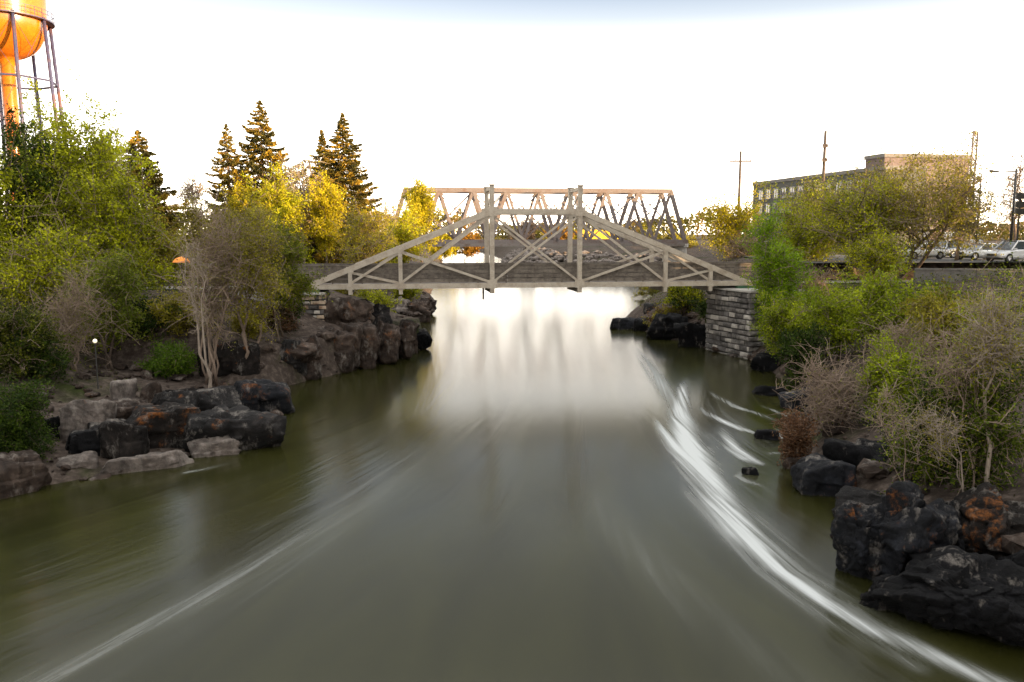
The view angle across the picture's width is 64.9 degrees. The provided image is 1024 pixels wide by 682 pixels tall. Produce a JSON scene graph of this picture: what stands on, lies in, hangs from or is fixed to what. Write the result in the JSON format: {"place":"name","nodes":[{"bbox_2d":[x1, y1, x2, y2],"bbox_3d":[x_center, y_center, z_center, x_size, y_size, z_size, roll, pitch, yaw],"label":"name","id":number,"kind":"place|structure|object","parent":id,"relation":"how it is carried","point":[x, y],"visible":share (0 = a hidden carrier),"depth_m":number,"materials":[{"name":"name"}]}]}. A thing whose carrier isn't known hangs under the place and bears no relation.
{"place":"outdoors","nodes":[
{"label":"outdoors","id":0,"kind":"place"},
{"bbox_2d":[0,249,1023,681],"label":"river","id":1,"kind":"structure","parent":0,"point":[530,485],"depth_m":22.86,"materials":[{"name":"liquid"}]},
{"bbox_2d":[398,319,417,358],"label":"basalt block","id":2,"kind":"structure","parent":1,"relation":"in","point":[407,349],"depth_m":56.51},
{"bbox_2d":[830,500,876,577],"bbox_3d":[8.838,5.203,20.736,1.029,2.218,1.163,7,10,41],"label":"boulder","id":3,"kind":"object","parent":1,"relation":"in","point":[850,524],"visible":0.91,"depth_m":20.37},
{"bbox_2d":[859,574,923,622],"bbox_3d":[9.092,6.053,18.783,1.798,1.116,1.106,4,8,26],"label":"boulder","id":4,"kind":"object","parent":1,"relation":"in","point":[869,599],"visible":0.31,"depth_m":18.77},
{"bbox_2d":[830,480,961,579],"bbox_3d":[9.627,4.930,20.319,2.957,2.973,1.830,4,9,28],"label":"boulder","id":5,"kind":"object","parent":1,"relation":"in","point":[907,521],"visible":0.75,"depth_m":19.78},
{"bbox_2d":[872,545,1023,647],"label":"boulder","id":6,"kind":"object","parent":1,"relation":"in","point":[950,587],"visible":0.95,"depth_m":17.69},
{"bbox_2d":[0,235,1023,555],"bbox_3d":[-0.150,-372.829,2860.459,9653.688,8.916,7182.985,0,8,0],"label":"ground","id":7,"kind":"structure","parent":0,"point":[274,369],"depth_m":45.44,"materials":[{"name":"soil"}]},
{"bbox_2d":[0,150,20,272],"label":"leafy tree","id":8,"kind":"object","parent":7,"relation":"on","point":[7,178],"visible":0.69,"depth_m":47.09,"materials":[{"name":"green plant"}]},
{"bbox_2d":[0,449,51,499],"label":"boulder","id":9,"kind":"object","parent":7,"relation":"on","point":[22,472],"visible":0.96,"depth_m":27.31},
{"bbox_2d":[0,373,59,461],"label":"round bush","id":10,"kind":"object","parent":7,"relation":"on","point":[21,428],"visible":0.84,"depth_m":28.79,"materials":[{"name":"green plant"}]},
{"bbox_2d":[0,0,63,224],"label":"water tower","id":11,"kind":"structure","parent":7,"relation":"on","point":[26,26],"depth_m":157.51,"materials":[{"name":"metal"}]},
{"bbox_2d":[0,102,66,254],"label":"leafy tree","id":12,"kind":"object","parent":7,"relation":"on","point":[18,132],"visible":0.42,"depth_m":50.52,"materials":[{"name":"green plant"}]},
{"bbox_2d":[0,304,74,384],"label":"dark bush","id":13,"kind":"object","parent":7,"relation":"on","point":[57,359],"visible":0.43,"depth_m":36.88,"materials":[{"name":"green plant"}]},
{"bbox_2d":[0,280,84,382],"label":"leafy tree","id":14,"kind":"object","parent":7,"relation":"on","point":[9,324],"visible":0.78,"depth_m":36.30,"materials":[{"name":"green plant"}]},
{"bbox_2d":[0,134,86,296],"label":"leafy tree","id":15,"kind":"object","parent":7,"relation":"on","point":[19,231],"visible":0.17,"depth_m":49.31,"materials":[{"name":"green plant"}]},
{"bbox_2d":[0,75,89,280],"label":"leafy tree","id":16,"kind":"object","parent":7,"relation":"on","point":[35,110],"visible":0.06,"depth_m":55.03,"materials":[{"name":"green plant"}]},
{"bbox_2d":[0,169,107,322],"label":"leafy tree","id":17,"kind":"object","parent":7,"relation":"on","point":[41,251],"visible":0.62,"depth_m":44.12,"materials":[{"name":"green plant"}]},
{"bbox_2d":[56,451,98,468],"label":"boulder","id":18,"kind":"object","parent":7,"relation":"on","point":[87,459],"visible":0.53,"depth_m":29.59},
{"bbox_2d":[30,247,131,372],"bbox_3d":[-21.752,-0.944,39.810,4.996,7.697,4.687,0,8,0],"label":"bare shrub","id":19,"kind":"object","parent":7,"relation":"on","point":[70,311],"visible":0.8,"depth_m":39.77,"materials":[{"name":"brown plant"}]},
{"bbox_2d":[65,429,100,455],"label":"boulder","id":20,"kind":"object","parent":7,"relation":"on","point":[79,441],"visible":0.57,"depth_m":30.41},
{"bbox_2d":[17,53,149,283],"bbox_3d":[-28.942,-10.472,53.985,8.006,16.674,10.462,3,8,24],"label":"leafy tree","id":21,"kind":"object","parent":7,"relation":"on","point":[78,155],"visible":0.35,"depth_m":52.97,"materials":[{"name":"green plant"}]},
{"bbox_2d":[58,399,116,440],"bbox_3d":[-16.800,3.220,31.979,2.072,2.018,1.125,-3,8,-24],"label":"boulder","id":22,"kind":"object","parent":7,"relation":"on","point":[80,414],"visible":0.59,"depth_m":31.46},
{"bbox_2d":[49,243,157,371],"bbox_3d":[-21.755,-1.829,43.647,5.149,6.952,5.065,0,8,0],"label":"leafy tree","id":23,"kind":"object","parent":7,"relation":"on","point":[117,284],"visible":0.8,"depth_m":42.77,"materials":[{"name":"green plant"}]},
{"bbox_2d":[49,134,190,291],"bbox_3d":[-24.631,-5.799,50.874,7.771,14.328,7.584,-4,9,-28],"label":"leafy tree","id":24,"kind":"object","parent":7,"relation":"on","point":[116,230],"visible":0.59,"depth_m":50.02,"materials":[{"name":"green plant"}]},
{"bbox_2d":[109,378,136,399],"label":"boulder","id":25,"kind":"object","parent":7,"relation":"on","point":[122,388],"visible":0.67,"depth_m":37.06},
{"bbox_2d":[98,418,149,458],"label":"boulder","id":26,"kind":"object","parent":7,"relation":"on","point":[119,438],"visible":0.77,"depth_m":30.69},
{"bbox_2d":[99,450,193,474],"bbox_3d":[-13.678,4.637,30.159,3.358,0.951,0.882,-3,8,-23],"label":"boulder","id":27,"kind":"object","parent":7,"relation":"on","point":[159,460],"visible":0.73,"depth_m":29.87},
{"bbox_2d":[120,294,186,344],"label":"dark bush","id":28,"kind":"object","parent":7,"relation":"on","point":[145,325],"visible":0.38,"depth_m":44.93,"materials":[{"name":"green plant"}]},
{"bbox_2d":[75,130,237,270],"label":"conifer","id":29,"kind":"object","parent":7,"relation":"on","point":[157,178],"visible":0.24,"depth_m":76.21,"materials":[{"name":"green plant"}]},
{"bbox_2d":[126,401,200,448],"bbox_3d":[-14.453,3.572,32.798,3.395,2.032,2.176,-4,9,-28],"label":"boulder","id":30,"kind":"object","parent":7,"relation":"on","point":[165,422],"visible":0.5,"depth_m":32.22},
{"bbox_2d":[126,200,202,280],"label":"leafy tree","id":31,"kind":"object","parent":7,"relation":"on","point":[168,254],"visible":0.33,"depth_m":59.10,"materials":[{"name":"green plant"}]},
{"bbox_2d":[133,338,199,377],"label":"juniper shrub","id":32,"kind":"object","parent":7,"relation":"on","point":[167,360],"visible":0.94,"depth_m":43.15,"materials":[{"name":"green plant"}]},
{"bbox_2d":[160,390,202,406],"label":"boulder","id":33,"kind":"object","parent":7,"relation":"on","point":[185,397],"visible":0.34,"depth_m":34.09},
{"bbox_2d":[141,287,232,342],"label":"leafy tree","id":34,"kind":"object","parent":7,"relation":"on","point":[178,325],"visible":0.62,"depth_m":45.25,"materials":[{"name":"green plant"}]},
{"bbox_2d":[163,191,218,274],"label":"leafy tree","id":35,"kind":"object","parent":7,"relation":"on","point":[191,220],"visible":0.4,"depth_m":70.52,"materials":[{"name":"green plant"}]},
{"bbox_2d":[170,161,215,228],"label":"bare tree","id":36,"kind":"object","parent":7,"relation":"on","point":[186,189],"visible":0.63,"depth_m":100.20,"materials":[{"name":"brown plant"}]},
{"bbox_2d":[164,227,223,387],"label":"bare tree","id":37,"kind":"object","parent":7,"relation":"on","point":[189,288],"visible":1,"depth_m":36.40,"materials":[{"name":"brown plant"}]},
{"bbox_2d":[147,182,265,386],"bbox_3d":[-15.952,-2.920,43.102,5.925,11.027,4.677,0,8,0],"label":"bare shrub","id":38,"kind":"object","parent":7,"relation":"on","point":[222,270],"visible":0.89,"depth_m":42.67,"materials":[{"name":"brown plant"}]},
{"bbox_2d":[187,435,240,457],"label":"boulder","id":39,"kind":"object","parent":7,"relation":"on","point":[213,446],"visible":0.74,"depth_m":31.86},
{"bbox_2d":[197,340,239,376],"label":"boulder","id":40,"kind":"object","parent":7,"relation":"on","point":[225,355],"visible":0.69,"depth_m":44.63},
{"bbox_2d":[196,386,241,410],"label":"boulder","id":41,"kind":"object","parent":7,"relation":"on","point":[227,396],"visible":0.3,"depth_m":35.69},
{"bbox_2d":[203,123,260,244],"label":"conifer","id":42,"kind":"object","parent":7,"relation":"on","point":[226,178],"visible":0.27,"depth_m":89.70,"materials":[{"name":"green plant"}]},
{"bbox_2d":[182,404,286,451],"bbox_3d":[-11.574,3.775,33.180,4.244,2.003,2.667,-4,8,-25],"label":"boulder","id":43,"kind":"object","parent":7,"relation":"on","point":[247,428],"visible":0.75,"depth_m":32.54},
{"bbox_2d":[196,185,278,262],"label":"leafy tree","id":44,"kind":"object","parent":7,"relation":"on","point":[253,219],"visible":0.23,"depth_m":60.65,"materials":[{"name":"green plant"}]},
{"bbox_2d":[218,175,269,237],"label":"leafy tree","id":45,"kind":"object","parent":7,"relation":"on","point":[238,196],"visible":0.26,"depth_m":85.96,"materials":[{"name":"yellow plant"}]},
{"bbox_2d":[231,342,260,375],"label":"boulder","id":46,"kind":"object","parent":7,"relation":"on","point":[248,366],"visible":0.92,"depth_m":45.04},
{"bbox_2d":[202,203,303,358],"bbox_3d":[-14.293,-3.085,44.871,5.837,9.072,5.560,0,8,0],"label":"leafy tree","id":47,"kind":"object","parent":7,"relation":"on","point":[263,246],"visible":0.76,"depth_m":44.62,"materials":[{"name":"green plant"}]},
{"bbox_2d":[233,379,294,413],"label":"boulder","id":48,"kind":"object","parent":7,"relation":"on","point":[261,395],"visible":0.7,"depth_m":38.99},
{"bbox_2d":[210,100,323,263],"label":"conifer","id":49,"kind":"object","parent":7,"relation":"on","point":[255,164],"visible":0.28,"depth_m":91.10,"materials":[{"name":"green plant"}]},
{"bbox_2d":[244,298,311,334],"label":"dark bush","id":50,"kind":"object","parent":7,"relation":"on","point":[286,325],"visible":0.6,"depth_m":50.19,"materials":[{"name":"green plant"}]},
{"bbox_2d":[241,161,320,263],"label":"leafy tree","id":51,"kind":"object","parent":7,"relation":"on","point":[280,196],"visible":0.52,"depth_m":79.98,"materials":[{"name":"yellow plant"}]},
{"bbox_2d":[265,336,316,362],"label":"basalt block","id":52,"kind":"structure","parent":7,"relation":"on","point":[303,351],"depth_m":47.57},
{"bbox_2d":[279,339,306,375],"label":"basalt block","id":53,"kind":"structure","parent":7,"relation":"on","point":[287,346],"depth_m":47.14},
{"bbox_2d":[256,212,334,336],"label":"leafy tree","id":54,"kind":"object","parent":7,"relation":"on","point":[302,284],"visible":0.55,"depth_m":48.52,"materials":[{"name":"green plant"}]},
{"bbox_2d":[273,125,328,263],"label":"tree","id":55,"kind":"object","parent":7,"relation":"on","point":[304,177],"visible":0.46,"depth_m":84.29,"materials":[{"name":"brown plant"}]},
{"bbox_2d":[302,290,329,320],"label":"stone pier","id":56,"kind":"structure","parent":7,"relation":"on","point":[317,307],"depth_m":54.11,"materials":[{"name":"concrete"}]},
{"bbox_2d":[304,168,350,263],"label":"leafy tree","id":57,"kind":"object","parent":7,"relation":"on","point":[326,202],"visible":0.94,"depth_m":82.23,"materials":[{"name":"yellow plant"}]},
{"bbox_2d":[316,324,355,372],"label":"basalt block","id":58,"kind":"structure","parent":7,"relation":"on","point":[344,349],"depth_m":50.83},
{"bbox_2d":[323,297,374,324],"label":"basalt block","id":59,"kind":"structure","parent":7,"relation":"on","point":[349,310],"depth_m":54.52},
{"bbox_2d":[298,112,411,263],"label":"conifer","id":60,"kind":"object","parent":7,"relation":"on","point":[350,180],"visible":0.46,"depth_m":93.35,"materials":[{"name":"green plant"}]},
{"bbox_2d":[328,177,406,263],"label":"leafy tree","id":61,"kind":"object","parent":7,"relation":"on","point":[362,226],"visible":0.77,"depth_m":73.74,"materials":[{"name":"yellow plant"}]},
{"bbox_2d":[358,320,380,368],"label":"basalt block","id":62,"kind":"structure","parent":7,"relation":"on","point":[370,344],"depth_m":52.37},
{"bbox_2d":[376,320,400,363],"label":"basalt block","id":63,"kind":"structure","parent":7,"relation":"on","point":[390,337],"depth_m":54.10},
{"bbox_2d":[382,203,429,262],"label":"leafy tree","id":64,"kind":"object","parent":7,"relation":"on","point":[403,231],"visible":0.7,"depth_m":86.29,"materials":[{"name":"yellow plant"}]},
{"bbox_2d":[397,172,447,262],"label":"leafy tree","id":65,"kind":"object","parent":7,"relation":"on","point":[420,200],"visible":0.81,"depth_m":113.47,"materials":[{"name":"yellow plant"}]},
{"bbox_2d":[0,291,1023,554],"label":"rubble","id":66,"kind":"object","parent":7,"relation":"on","point":[868,469],"visible":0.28,"depth_m":36.38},
{"bbox_2d":[3,244,1023,496],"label":"undergrowth","id":67,"kind":"object","parent":7,"relation":"on","point":[695,310],"visible":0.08,"depth_m":52.32,"materials":[{"name":"green plant"}]},
{"bbox_2d":[6,206,1023,240],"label":"distant woods","id":68,"kind":"object","parent":7,"relation":"on","point":[687,223],"visible":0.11,"depth_m":335.37,"materials":[{"name":"green plant"}]},
{"bbox_2d":[395,187,688,261],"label":"railway bridge","id":69,"kind":"structure","parent":7,"relation":"on","point":[601,194],"depth_m":140.78,"materials":[{"name":"metal"}]},
{"bbox_2d":[501,247,677,263],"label":"riprap","id":70,"kind":"object","parent":7,"relation":"on","point":[555,255],"visible":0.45,"depth_m":184.21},
{"bbox_2d":[646,312,687,339],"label":"boulder","id":71,"kind":"object","parent":7,"relation":"on","point":[661,326],"visible":0.73,"depth_m":66.82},
{"bbox_2d":[658,286,706,314],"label":"bank shrub","id":72,"kind":"object","parent":7,"relation":"on","point":[676,299],"visible":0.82,"depth_m":68.56,"materials":[{"name":"green plant"}]},
{"bbox_2d":[673,322,706,347],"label":"boulder","id":73,"kind":"object","parent":7,"relation":"on","point":[687,334],"visible":0.73,"depth_m":62.45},
{"bbox_2d":[687,179,776,259],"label":"leafy tree","id":74,"kind":"object","parent":7,"relation":"on","point":[728,225],"visible":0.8,"depth_m":90.05,"materials":[{"name":"yellow plant"}]},
{"bbox_2d":[705,286,804,358],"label":"stone pier","id":75,"kind":"structure","parent":7,"relation":"on","point":[730,312],"depth_m":58.15,"materials":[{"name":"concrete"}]},
{"bbox_2d":[288,184,760,298],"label":"truss bridge","id":76,"kind":"structure","parent":75,"relation":"on","point":[579,274],"depth_m":57.22,"materials":[{"name":"paint"}]},
{"bbox_2d":[735,198,825,346],"bbox_3d":[18.310,-4.752,55.203,6.002,10.507,5.032,3,8,20],"label":"leafy tree","id":77,"kind":"object","parent":7,"relation":"on","point":[775,267],"visible":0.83,"depth_m":54.69,"materials":[{"name":"green plant"}]},
{"bbox_2d":[747,276,818,365],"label":"bank shrub","id":78,"kind":"object","parent":7,"relation":"on","point":[775,317],"visible":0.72,"depth_m":50.43,"materials":[{"name":"green plant"}]},
{"bbox_2d":[771,406,819,466],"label":"bank shrub","id":79,"kind":"object","parent":7,"relation":"on","point":[798,433],"visible":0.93,"depth_m":30.08,"materials":[{"name":"brown plant"}]},
{"bbox_2d":[762,318,830,390],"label":"bank shrub","id":80,"kind":"object","parent":7,"relation":"on","point":[789,338],"visible":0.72,"depth_m":44.58,"materials":[{"name":"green plant"}]},
{"bbox_2d":[753,171,848,260],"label":"leafy tree","id":81,"kind":"object","parent":7,"relation":"on","point":[795,234],"visible":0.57,"depth_m":68.81,"materials":[{"name":"green plant"}]},
{"bbox_2d":[777,159,852,246],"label":"leafy tree","id":82,"kind":"object","parent":7,"relation":"on","point":[812,196],"visible":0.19,"depth_m":78.34,"materials":[{"name":"green plant"}]},
{"bbox_2d":[790,452,856,496],"bbox_3d":[10.660,4.708,27.631,2.122,1.500,1.720,3,8,21],"label":"boulder","id":83,"kind":"object","parent":7,"relation":"on","point":[815,474],"visible":0.86,"depth_m":26.98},
{"bbox_2d":[767,337,890,439],"bbox_3d":[12.609,2.034,31.670,4.783,4.474,4.503,-6,10,-38],"label":"bare shrub","id":84,"kind":"object","parent":7,"relation":"on","point":[832,402],"visible":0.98,"depth_m":31.44,"materials":[{"name":"brown plant"}]},
{"bbox_2d":[787,270,887,361],"bbox_3d":[18.829,-1.361,46.187,5.403,5.457,6.240,5,9,35],"label":"bank shrub","id":85,"kind":"object","parent":7,"relation":"on","point":[829,316],"visible":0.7,"depth_m":45.69,"materials":[{"name":"green plant"}]},
{"bbox_2d":[751,165,926,249],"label":"office building","id":86,"kind":"structure","parent":7,"relation":"on","point":[785,183],"depth_m":124.86,"materials":[{"name":"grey brick"}]},
{"bbox_2d":[784,143,928,275],"bbox_3d":[27.415,-10.217,64.967,11.617,9.926,12.095,-5,9,-33],"label":"leafy tree","id":87,"kind":"object","parent":7,"relation":"on","point":[841,234],"visible":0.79,"depth_m":63.82,"materials":[{"name":"green plant"}]},
{"bbox_2d":[822,438,892,469],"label":"boulder","id":88,"kind":"object","parent":7,"relation":"on","point":[847,451],"visible":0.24,"depth_m":27.64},
{"bbox_2d":[832,485,884,516],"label":"boulder","id":89,"kind":"object","parent":7,"relation":"on","point":[858,495],"visible":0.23,"depth_m":25.11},
{"bbox_2d":[827,217,916,278],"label":"leafy tree","id":90,"kind":"object","parent":7,"relation":"on","point":[882,252],"visible":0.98,"depth_m":58.92,"materials":[{"name":"green plant"}]},
{"bbox_2d":[735,255,1023,262],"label":"car park","id":91,"kind":"structure","parent":7,"relation":"on","point":[946,259],"depth_m":69.35,"materials":[{"name":"asphalt"}]},
{"bbox_2d":[984,240,1023,261],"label":"parked car","id":92,"kind":"object","parent":91,"relation":"on","point":[1016,248],"visible":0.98,"depth_m":65.27,"materials":[{"name":"grey paint"}]},
{"bbox_2d":[828,258,935,357],"bbox_3d":[19.199,-1.578,41.916,5.465,5.809,5.384,-7,10,-41],"label":"bank shrub","id":93,"kind":"object","parent":7,"relation":"on","point":[877,291],"visible":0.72,"depth_m":41.26,"materials":[{"name":"green plant"}]},
{"bbox_2d":[861,375,921,480],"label":"sapling","id":94,"kind":"object","parent":7,"relation":"on","point":[886,401],"visible":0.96,"depth_m":22.89,"materials":[{"name":"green plant"}]},
{"bbox_2d":[854,327,932,424],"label":"bank shrub","id":95,"kind":"object","parent":7,"relation":"on","point":[882,365],"visible":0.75,"depth_m":30.39,"materials":[{"name":"green plant"}]},
{"bbox_2d":[791,122,1019,279],"bbox_3d":[31.346,-10.791,65.185,10.995,12.153,14.702,-4,8,-26],"label":"leafy tree","id":96,"kind":"object","parent":7,"relation":"on","point":[945,213],"visible":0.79,"depth_m":61.74,"materials":[{"name":"green plant"}]},
{"bbox_2d":[854,300,960,386],"bbox_3d":[16.559,0.647,33.667,4.529,4.853,4.190,-4,9,-28],"label":"bare shrub","id":97,"kind":"object","parent":7,"relation":"on","point":[903,333],"visible":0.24,"depth_m":33.60,"materials":[{"name":"brown plant"}]},
{"bbox_2d":[856,350,973,494],"bbox_3d":[12.883,2.821,24.864,3.570,5.516,3.798,-5,9,-35],"label":"bank shrub","id":98,"kind":"object","parent":7,"relation":"on","point":[920,469],"visible":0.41,"depth_m":24.46,"materials":[{"name":"green plant"}]},
{"bbox_2d":[864,153,971,240],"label":"brick building","id":99,"kind":"structure","parent":7,"relation":"on","point":[885,157],"depth_m":105.86,"materials":[{"name":"brown brick"}]},
{"bbox_2d":[877,388,986,491],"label":"sapling","id":100,"kind":"object","parent":7,"relation":"on","point":[944,434],"visible":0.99,"depth_m":22.22,"materials":[{"name":"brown plant"}]},
{"bbox_2d":[901,308,998,486],"bbox_3d":[12.478,1.764,22.764,2.434,5.610,2.700,0,8,0],"label":"leafy tree","id":101,"kind":"object","parent":7,"relation":"on","point":[950,367],"visible":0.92,"depth_m":22.76,"materials":[{"name":"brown plant"}]},
{"bbox_2d":[896,276,1007,364],"bbox_3d":[19.567,-0.468,35.975,5.006,4.747,4.699,0,8,0],"label":"bank shrub","id":102,"kind":"object","parent":7,"relation":"on","point":[924,307],"visible":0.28,"depth_m":35.80,"materials":[{"name":"green plant"}]},
{"bbox_2d":[906,333,1023,495],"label":"bank shrub","id":103,"kind":"object","parent":7,"relation":"on","point":[1005,441],"visible":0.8,"depth_m":22.88,"materials":[{"name":"green plant"}]},
{"bbox_2d":[913,268,1023,282],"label":"parapet wall","id":104,"kind":"structure","parent":7,"relation":"on","point":[924,272],"depth_m":60.67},
{"bbox_2d":[923,154,1015,259],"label":"leafy tree","id":105,"kind":"object","parent":7,"relation":"on","point":[981,220],"visible":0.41,"depth_m":68.04,"materials":[{"name":"green plant"}]},
{"bbox_2d":[936,239,1023,385],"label":"bank shrub","id":106,"kind":"object","parent":7,"relation":"on","point":[998,296],"visible":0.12,"depth_m":30.04,"materials":[{"name":"green plant"}]},
{"bbox_2d":[943,274,1023,482],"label":"leafy tree","id":107,"kind":"object","parent":7,"relation":"on","point":[992,352],"visible":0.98,"depth_m":22.02,"materials":[{"name":"green plant"}]},
{"bbox_2d":[954,482,1023,559],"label":"boulder","id":108,"kind":"object","parent":7,"relation":"on","point":[990,517],"visible":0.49,"depth_m":20.37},
{"bbox_2d":[988,135,1023,243],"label":"bare tree","id":109,"kind":"object","parent":7,"relation":"on","point":[1010,185],"visible":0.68,"depth_m":78.67,"materials":[{"name":"brown plant"}]},
{"bbox_2d":[0,0,1023,234],"label":"sky","id":110,"kind":"structure","parent":0,"point":[606,94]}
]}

